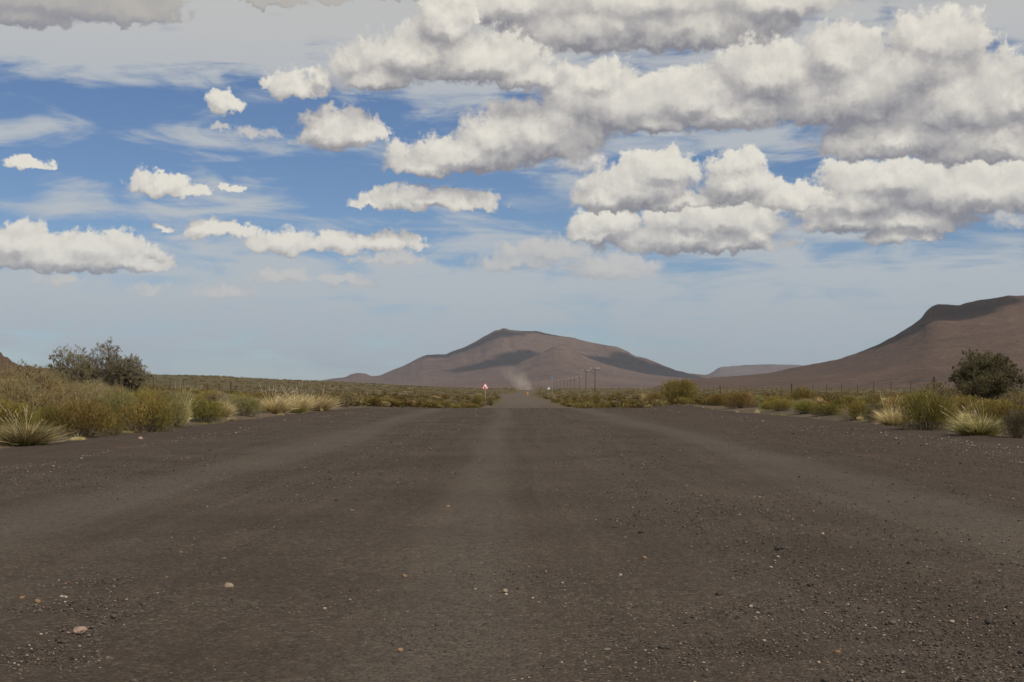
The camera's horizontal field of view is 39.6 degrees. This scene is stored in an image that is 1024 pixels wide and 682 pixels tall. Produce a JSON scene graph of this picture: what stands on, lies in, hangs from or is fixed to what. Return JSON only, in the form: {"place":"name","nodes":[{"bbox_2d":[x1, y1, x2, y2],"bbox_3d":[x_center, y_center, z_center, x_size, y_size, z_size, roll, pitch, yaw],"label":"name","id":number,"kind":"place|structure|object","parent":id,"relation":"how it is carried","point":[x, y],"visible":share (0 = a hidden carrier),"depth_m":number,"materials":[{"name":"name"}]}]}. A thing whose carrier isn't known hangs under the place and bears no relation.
{"place":"outdoors","nodes":[
{"label":"outdoors","id":0,"kind":"place"},
{"bbox_2d":[0,352,96,373],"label":"koppie","id":1,"kind":"object","parent":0,"point":[4,360],"visible":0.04,"depth_m":874.23,"materials":[{"name":"brown stone"}]},
{"bbox_2d":[0,388,1023,681],"bbox_3d":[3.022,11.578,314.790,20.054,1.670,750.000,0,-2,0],"label":"road","id":2,"kind":"structure","parent":0,"point":[392,540],"depth_m":6.91,"materials":[{"name":"grey gravel"}]},
{"bbox_2d":[70,432,85,440],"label":"grass tuft","id":3,"kind":"object","parent":2,"relation":"on","point":[80,438],"visible":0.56,"depth_m":20.71,"materials":[{"name":"beige plant"}]},
{"bbox_2d":[72,626,87,633],"bbox_3d":[-1.355,0.908,4.465,0.048,0.024,0.038,0,-2,0],"label":"stone","id":4,"kind":"object","parent":2,"relation":"on","point":[79,629],"visible":1,"depth_m":4.45,"materials":[{"name":"beige stone"}]},
{"bbox_2d":[223,582,233,586],"bbox_3d":[-1.093,0.945,5.484,0.043,0.030,0.030,0,-2,0],"label":"stone","id":5,"kind":"object","parent":2,"relation":"on","point":[226,584],"visible":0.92,"depth_m":5.47,"materials":[{"name":"beige stone"}]},
{"bbox_2d":[293,405,306,412],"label":"scrub bush","id":6,"kind":"object","parent":2,"relation":"on","point":[302,409],"visible":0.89,"depth_m":42.91,"materials":[{"name":"green plant"}]},
{"bbox_2d":[984,619,991,623],"bbox_3d":[1.575,0.927,4.702,0.026,0.018,0.020,0,-2,0],"label":"stone","id":7,"kind":"object","parent":2,"relation":"on","point":[987,621],"visible":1,"depth_m":4.70,"materials":[{"name":"grey stone"}]},
{"bbox_2d":[0,374,1023,447],"bbox_3d":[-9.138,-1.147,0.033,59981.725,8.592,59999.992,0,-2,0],"label":"ground","id":8,"kind":"structure","parent":0,"point":[209,379],"depth_m":374.46,"materials":[{"name":"brown soil"}]},
{"bbox_2d":[0,358,37,382],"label":"twiggy bush","id":9,"kind":"object","parent":8,"relation":"on","point":[11,371],"visible":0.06,"depth_m":30.98,"materials":[{"name":"brown plant"}]},
{"bbox_2d":[0,395,44,429],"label":"scrub bush","id":10,"kind":"object","parent":8,"relation":"on","point":[12,408],"visible":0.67,"depth_m":20.93,"materials":[{"name":"green plant"}]},
{"bbox_2d":[14,360,50,401],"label":"twiggy bush","id":11,"kind":"object","parent":8,"relation":"on","point":[40,380],"visible":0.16,"depth_m":29.03,"materials":[{"name":"brown plant"}]},
{"bbox_2d":[0,405,75,446],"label":"grass tuft","id":12,"kind":"object","parent":8,"relation":"on","point":[21,436],"visible":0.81,"depth_m":18.98,"materials":[{"name":"plant"}]},
{"bbox_2d":[0,369,79,425],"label":"twiggy bush","id":13,"kind":"object","parent":8,"relation":"on","point":[24,394],"visible":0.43,"depth_m":23.85,"materials":[{"name":"green plant"}]},
{"bbox_2d":[31,403,71,433],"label":"scrub bush","id":14,"kind":"object","parent":8,"relation":"on","point":[46,411],"visible":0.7,"depth_m":22.25,"materials":[{"name":"green plant"}]},
{"bbox_2d":[27,365,84,397],"bbox_3d":[-11.041,1.191,33.949,1.755,1.390,2.067,1,-2,-36],"label":"twiggy bush","id":15,"kind":"object","parent":8,"relation":"on","point":[50,379],"visible":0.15,"depth_m":33.71,"materials":[{"name":"brown plant"}]},
{"bbox_2d":[46,396,120,437],"bbox_3d":[-6.649,1.175,22.277,1.200,0.783,1.205,-1,-2,36],"label":"scrub bush","id":16,"kind":"object","parent":8,"relation":"on","point":[85,412],"visible":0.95,"depth_m":22.21,"materials":[{"name":"green plant"}]},
{"bbox_2d":[50,376,117,421],"bbox_3d":[-8.189,1.138,26.993,1.265,1.047,1.477,-1,-2,16],"label":"twiggy bush","id":17,"kind":"object","parent":8,"relation":"on","point":[88,394],"visible":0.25,"depth_m":26.95,"materials":[{"name":"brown plant"}]},
{"bbox_2d":[73,378,108,395],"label":"twiggy bush","id":18,"kind":"object","parent":8,"relation":"on","point":[86,383],"visible":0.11,"depth_m":35.71,"materials":[{"name":"brown plant"}]},
{"bbox_2d":[34,336,153,393],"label":"thorn tree","id":19,"kind":"object","parent":8,"relation":"on","point":[128,375],"visible":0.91,"depth_m":45.85,"materials":[{"name":"green plant"}]},
{"bbox_2d":[91,388,128,418],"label":"scrub bush","id":20,"kind":"object","parent":8,"relation":"on","point":[112,394],"visible":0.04,"depth_m":29.04,"materials":[{"name":"green plant"}]},
{"bbox_2d":[98,413,125,435],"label":"scrub bush","id":21,"kind":"object","parent":8,"relation":"on","point":[119,429],"visible":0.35,"depth_m":23.29,"materials":[{"name":"green plant"}]},
{"bbox_2d":[88,388,138,423],"bbox_3d":[-7.602,1.239,26.971,1.116,0.785,1.111,1,-2,-31],"label":"sage bush","id":22,"kind":"object","parent":8,"relation":"on","point":[115,399],"visible":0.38,"depth_m":26.86,"materials":[{"name":"green plant"}]},
{"bbox_2d":[98,383,142,397],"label":"twiggy bush","id":23,"kind":"object","parent":8,"relation":"on","point":[116,389],"visible":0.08,"depth_m":37.74,"materials":[{"name":"brown plant"}]},
{"bbox_2d":[112,392,179,432],"bbox_3d":[-6.269,1.245,24.237,1.132,0.778,1.302,-2,-3,44],"label":"scrub bush","id":24,"kind":"object","parent":8,"relation":"on","point":[147,416],"visible":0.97,"depth_m":24.22,"materials":[{"name":"green plant"}]},
{"bbox_2d":[121,385,170,404],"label":"scrub bush","id":25,"kind":"object","parent":8,"relation":"on","point":[146,393],"visible":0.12,"depth_m":33.00,"materials":[{"name":"green plant"}]},
{"bbox_2d":[129,392,170,411],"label":"scrub bush","id":26,"kind":"object","parent":8,"relation":"on","point":[141,400],"visible":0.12,"depth_m":30.95,"materials":[{"name":"green plant"}]},
{"bbox_2d":[155,388,171,396],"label":"scrub bush","id":27,"kind":"object","parent":8,"relation":"on","point":[161,391],"visible":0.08,"depth_m":53.11,"materials":[{"name":"green plant"}]},
{"bbox_2d":[163,395,190,427],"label":"sage bush","id":28,"kind":"object","parent":8,"relation":"on","point":[180,408],"visible":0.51,"depth_m":26.72,"materials":[{"name":"green plant"}]},
{"bbox_2d":[159,388,196,407],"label":"sage bush","id":29,"kind":"object","parent":8,"relation":"on","point":[186,396],"visible":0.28,"depth_m":34.98,"materials":[{"name":"green plant"}]},
{"bbox_2d":[13,369,354,395],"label":"wire fence","id":30,"kind":"object","parent":8,"relation":"on","point":[230,384],"visible":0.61,"depth_m":138.87,"materials":[{"name":"metal"}]},
{"bbox_2d":[175,385,195,425],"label":"grass tuft","id":31,"kind":"object","parent":8,"relation":"on","point":[188,409],"visible":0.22,"depth_m":29.14,"materials":[{"name":"plant"}]},
{"bbox_2d":[189,393,211,404],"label":"scrub bush","id":32,"kind":"object","parent":8,"relation":"on","point":[199,397],"visible":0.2,"depth_m":47.95,"materials":[{"name":"green plant"}]},
{"bbox_2d":[186,396,226,422],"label":"scrub bush","id":33,"kind":"object","parent":8,"relation":"on","point":[208,413],"visible":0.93,"depth_m":31.14,"materials":[{"name":"green plant"}]},
{"bbox_2d":[198,390,220,401],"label":"scrub bush","id":34,"kind":"object","parent":8,"relation":"on","point":[206,393],"visible":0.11,"depth_m":50.41,"materials":[{"name":"green plant"}]},
{"bbox_2d":[198,389,228,402],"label":"twiggy bush","id":35,"kind":"object","parent":8,"relation":"on","point":[220,392],"visible":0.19,"depth_m":53.13,"materials":[{"name":"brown plant"}]},
{"bbox_2d":[203,392,227,402],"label":"twiggy bush","id":36,"kind":"object","parent":8,"relation":"on","point":[212,397],"visible":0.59,"depth_m":47.02,"materials":[{"name":"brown plant"}]},
{"bbox_2d":[218,391,238,416],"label":"grass tuft","id":37,"kind":"object","parent":8,"relation":"on","point":[229,410],"visible":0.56,"depth_m":34.92,"materials":[{"name":"beige plant"}]},
{"bbox_2d":[229,393,251,411],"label":"scrub bush","id":38,"kind":"object","parent":8,"relation":"on","point":[247,396],"visible":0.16,"depth_m":40.33,"materials":[{"name":"green plant"}]},
{"bbox_2d":[224,394,264,415],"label":"sage bush","id":39,"kind":"object","parent":8,"relation":"on","point":[247,410],"visible":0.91,"depth_m":36.67,"materials":[{"name":"green plant"}]},
{"bbox_2d":[250,391,269,400],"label":"scrub bush","id":40,"kind":"object","parent":8,"relation":"on","point":[257,394],"visible":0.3,"depth_m":52.08,"materials":[{"name":"green plant"}]},
{"bbox_2d":[252,396,277,405],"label":"twiggy bush","id":41,"kind":"object","parent":8,"relation":"on","point":[266,399],"visible":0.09,"depth_m":45.01,"materials":[{"name":"brown plant"}]},
{"bbox_2d":[253,384,315,413],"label":"grass tuft","id":42,"kind":"object","parent":8,"relation":"on","point":[275,406],"visible":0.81,"depth_m":40.83,"materials":[{"name":"beige plant"}]},
{"bbox_2d":[260,380,321,412],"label":"grass tuft","id":43,"kind":"object","parent":8,"relation":"on","point":[308,404],"visible":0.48,"depth_m":43.51,"materials":[{"name":"beige plant"}]},
{"bbox_2d":[294,383,350,410],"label":"grass tuft","id":44,"kind":"object","parent":8,"relation":"on","point":[326,404],"visible":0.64,"depth_m":47.29,"materials":[{"name":"beige plant"}]},
{"bbox_2d":[333,389,357,407],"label":"twiggy bush","id":45,"kind":"object","parent":8,"relation":"on","point":[345,397],"visible":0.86,"depth_m":58.01,"materials":[{"name":"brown plant"}]},
{"bbox_2d":[472,393,483,403],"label":"scrub bush","id":46,"kind":"object","parent":8,"relation":"on","point":[477,399],"visible":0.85,"depth_m":149.73,"materials":[{"name":"green plant"}]},
{"bbox_2d":[482,383,488,403],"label":"warning sign","id":47,"kind":"object","parent":8,"relation":"on","point":[485,386],"visible":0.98,"depth_m":165.91,"materials":[{"name":"white metal"}]},
{"bbox_2d":[484,395,495,405],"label":"sage bush","id":48,"kind":"object","parent":8,"relation":"on","point":[489,399],"visible":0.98,"depth_m":155.72,"materials":[{"name":"green plant"}]},
{"bbox_2d":[1,374,1021,407],"bbox_3d":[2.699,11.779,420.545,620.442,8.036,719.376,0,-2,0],"label":"scrubland","id":49,"kind":"structure","parent":8,"relation":"on","point":[396,400],"depth_m":203.07,"materials":[{"name":"green plant"}]},
{"bbox_2d":[575,403,591,407],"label":"scrub bush","id":50,"kind":"object","parent":8,"relation":"on","point":[582,405],"visible":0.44,"depth_m":116.69,"materials":[{"name":"green plant"}]},
{"bbox_2d":[637,388,647,400],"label":"grass tuft","id":51,"kind":"object","parent":8,"relation":"on","point":[642,399],"visible":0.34,"depth_m":165.60,"materials":[{"name":"plant"}]},
{"bbox_2d":[642,392,665,400],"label":"scrub bush","id":52,"kind":"object","parent":8,"relation":"on","point":[652,396],"visible":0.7,"depth_m":162.19,"materials":[{"name":"green plant"}]},
{"bbox_2d":[657,376,700,400],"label":"scrub bush","id":53,"kind":"object","parent":8,"relation":"on","point":[680,388],"visible":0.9,"depth_m":147.81,"materials":[{"name":"green plant"}]},
{"bbox_2d":[675,396,691,403],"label":"scrub bush","id":54,"kind":"object","parent":8,"relation":"on","point":[684,400],"visible":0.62,"depth_m":64.02,"materials":[{"name":"green plant"}]},
{"bbox_2d":[701,393,728,405],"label":"scrub bush","id":55,"kind":"object","parent":8,"relation":"on","point":[718,398],"visible":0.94,"depth_m":55.09,"materials":[{"name":"green plant"}]},
{"bbox_2d":[722,389,756,408],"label":"scrub bush","id":56,"kind":"object","parent":8,"relation":"on","point":[741,398],"visible":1,"depth_m":49.46,"materials":[{"name":"green plant"}]},
{"bbox_2d":[739,393,763,407],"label":"sage bush","id":57,"kind":"object","parent":8,"relation":"on","point":[757,399],"visible":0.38,"depth_m":51.24,"materials":[{"name":"green plant"}]},
{"bbox_2d":[759,400,777,409],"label":"scrub bush","id":58,"kind":"object","parent":8,"relation":"on","point":[764,406],"visible":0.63,"depth_m":44.94,"materials":[{"name":"green plant"}]},
{"bbox_2d":[764,395,785,404],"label":"scrub bush","id":59,"kind":"object","parent":8,"relation":"on","point":[772,398],"visible":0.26,"depth_m":52.85,"materials":[{"name":"green plant"}]},
{"bbox_2d":[768,398,794,410],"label":"scrub bush","id":60,"kind":"object","parent":8,"relation":"on","point":[781,404],"visible":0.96,"depth_m":43.06,"materials":[{"name":"green plant"}]},
{"bbox_2d":[784,386,819,405],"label":"scrub bush","id":61,"kind":"object","parent":8,"relation":"on","point":[802,393],"visible":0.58,"depth_m":57.71,"materials":[{"name":"green plant"}]},
{"bbox_2d":[791,400,815,414],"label":"scrub bush","id":62,"kind":"object","parent":8,"relation":"on","point":[803,407],"visible":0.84,"depth_m":39.11,"materials":[{"name":"green plant"}]},
{"bbox_2d":[790,397,816,408],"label":"twiggy bush","id":63,"kind":"object","parent":8,"relation":"on","point":[799,401],"visible":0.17,"depth_m":46.41,"materials":[{"name":"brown plant"}]},
{"bbox_2d":[808,401,843,415],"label":"scrub bush","id":64,"kind":"object","parent":8,"relation":"on","point":[824,410],"visible":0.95,"depth_m":36.78,"materials":[{"name":"green plant"}]},
{"bbox_2d":[653,377,1019,395],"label":"wire fence","id":65,"kind":"object","parent":8,"relation":"on","point":[891,392],"visible":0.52,"depth_m":116.72,"materials":[{"name":"metal"}]},
{"bbox_2d":[832,397,848,408],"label":"scrub bush","id":66,"kind":"object","parent":8,"relation":"on","point":[842,401],"visible":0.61,"depth_m":46.39,"materials":[{"name":"green plant"}]},
{"bbox_2d":[840,395,855,407],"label":"scrub bush","id":67,"kind":"object","parent":8,"relation":"on","point":[849,398],"visible":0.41,"depth_m":49.71,"materials":[{"name":"green plant"}]},
{"bbox_2d":[834,399,871,420],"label":"scrub bush","id":68,"kind":"object","parent":8,"relation":"on","point":[858,408],"visible":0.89,"depth_m":33.06,"materials":[{"name":"green plant"}]},
{"bbox_2d":[852,396,882,411],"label":"scrub bush","id":69,"kind":"object","parent":8,"relation":"on","point":[870,400],"visible":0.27,"depth_m":41.21,"materials":[{"name":"green plant"}]},
{"bbox_2d":[861,402,887,421],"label":"scrub bush","id":70,"kind":"object","parent":8,"relation":"on","point":[869,409],"visible":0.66,"depth_m":31.47,"materials":[{"name":"green plant"}]},
{"bbox_2d":[876,398,893,411],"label":"scrub bush","id":71,"kind":"object","parent":8,"relation":"on","point":[883,402],"visible":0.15,"depth_m":39.85,"materials":[{"name":"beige plant"}]},
{"bbox_2d":[870,394,921,425],"bbox_3d":[7.812,1.409,28.899,1.298,0.852,1.389,2,-3,-42],"label":"grass tuft","id":72,"kind":"object","parent":8,"relation":"on","point":[889,419],"visible":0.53,"depth_m":28.80,"materials":[{"name":"beige plant"}]},
{"bbox_2d":[882,393,926,413],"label":"scrub bush","id":73,"kind":"object","parent":8,"relation":"on","point":[893,400],"visible":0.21,"depth_m":33.98,"materials":[{"name":"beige plant"}]},
{"bbox_2d":[896,387,958,429],"bbox_3d":[7.485,1.214,25.698,1.210,0.945,1.157,-1,-2,37],"label":"scrub bush","id":74,"kind":"object","parent":8,"relation":"on","point":[929,416],"visible":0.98,"depth_m":25.62,"materials":[{"name":"green plant"}]},
{"bbox_2d":[916,380,960,401],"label":"twiggy bush","id":75,"kind":"object","parent":8,"relation":"on","point":[943,388],"visible":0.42,"depth_m":37.84,"materials":[{"name":"brown plant"}]},
{"bbox_2d":[932,403,959,425],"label":"scrub bush","id":76,"kind":"object","parent":8,"relation":"on","point":[950,415],"visible":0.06,"depth_m":27.16,"materials":[{"name":"green plant"}]},
{"bbox_2d":[955,404,976,419],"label":"grass tuft","id":77,"kind":"object","parent":8,"relation":"on","point":[963,418],"visible":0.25,"depth_m":31.95,"materials":[{"name":"beige plant"}]},
{"bbox_2d":[949,393,984,418],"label":"scrub bush","id":78,"kind":"object","parent":8,"relation":"on","point":[961,404],"visible":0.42,"depth_m":32.80,"materials":[{"name":"green plant"}]},
{"bbox_2d":[934,401,1013,436],"bbox_3d":[7.447,1.236,22.634,1.525,0.712,1.474,1,-2,-28],"label":"grass tuft","id":79,"kind":"object","parent":8,"relation":"on","point":[977,426],"visible":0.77,"depth_m":22.45,"materials":[{"name":"plant"}]},
{"bbox_2d":[947,348,1023,408],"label":"round tree","id":80,"kind":"object","parent":8,"relation":"on","point":[989,376],"visible":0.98,"depth_m":39.59,"materials":[{"name":"green plant"}]},
{"bbox_2d":[961,398,1015,420],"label":"scrub bush","id":81,"kind":"object","parent":8,"relation":"on","point":[985,403],"visible":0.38,"depth_m":30.08,"materials":[{"name":"green plant"}]},
{"bbox_2d":[976,399,1023,424],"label":"scrub bush","id":82,"kind":"object","parent":8,"relation":"on","point":[1001,410],"visible":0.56,"depth_m":26.97,"materials":[{"name":"green plant"}]},
{"bbox_2d":[994,391,1023,406],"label":"twiggy bush","id":83,"kind":"object","parent":8,"relation":"on","point":[1017,399],"visible":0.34,"depth_m":33.95,"materials":[{"name":"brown plant"}]},
{"bbox_2d":[999,407,1023,437],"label":"scrub bush","id":84,"kind":"object","parent":8,"relation":"on","point":[1016,429],"visible":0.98,"depth_m":21.78,"materials":[{"name":"green plant"}]},
{"bbox_2d":[0,0,1023,380],"label":"sky","id":85,"kind":"structure","parent":0,"point":[319,190],"materials":[{"name":"blue"}]},
{"bbox_2d":[321,328,716,384],"bbox_3d":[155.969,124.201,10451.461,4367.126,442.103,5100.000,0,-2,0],"label":"mountain","id":86,"kind":"structure","parent":0,"point":[500,349],"depth_m":9959.10,"materials":[{"name":"brown stone"}]},
{"bbox_2d":[409,345,692,387],"bbox_3d":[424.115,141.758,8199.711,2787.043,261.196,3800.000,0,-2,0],"label":"mountain spur","id":87,"kind":"structure","parent":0,"point":[563,364],"depth_m":7539.46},
{"bbox_2d":[707,364,804,376],"bbox_3d":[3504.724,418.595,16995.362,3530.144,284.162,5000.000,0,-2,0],"label":"mesa","id":88,"kind":"structure","parent":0,"point":[740,370],"depth_m":16765.74,"materials":[{"name":"grey stone"}]},
{"bbox_2d":[651,295,1023,387],"bbox_3d":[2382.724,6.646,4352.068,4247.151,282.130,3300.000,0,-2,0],"label":"mesa","id":89,"kind":"structure","parent":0,"point":[931,343],"depth_m":3606.87,"materials":[{"name":"brown soil"}]}
]}

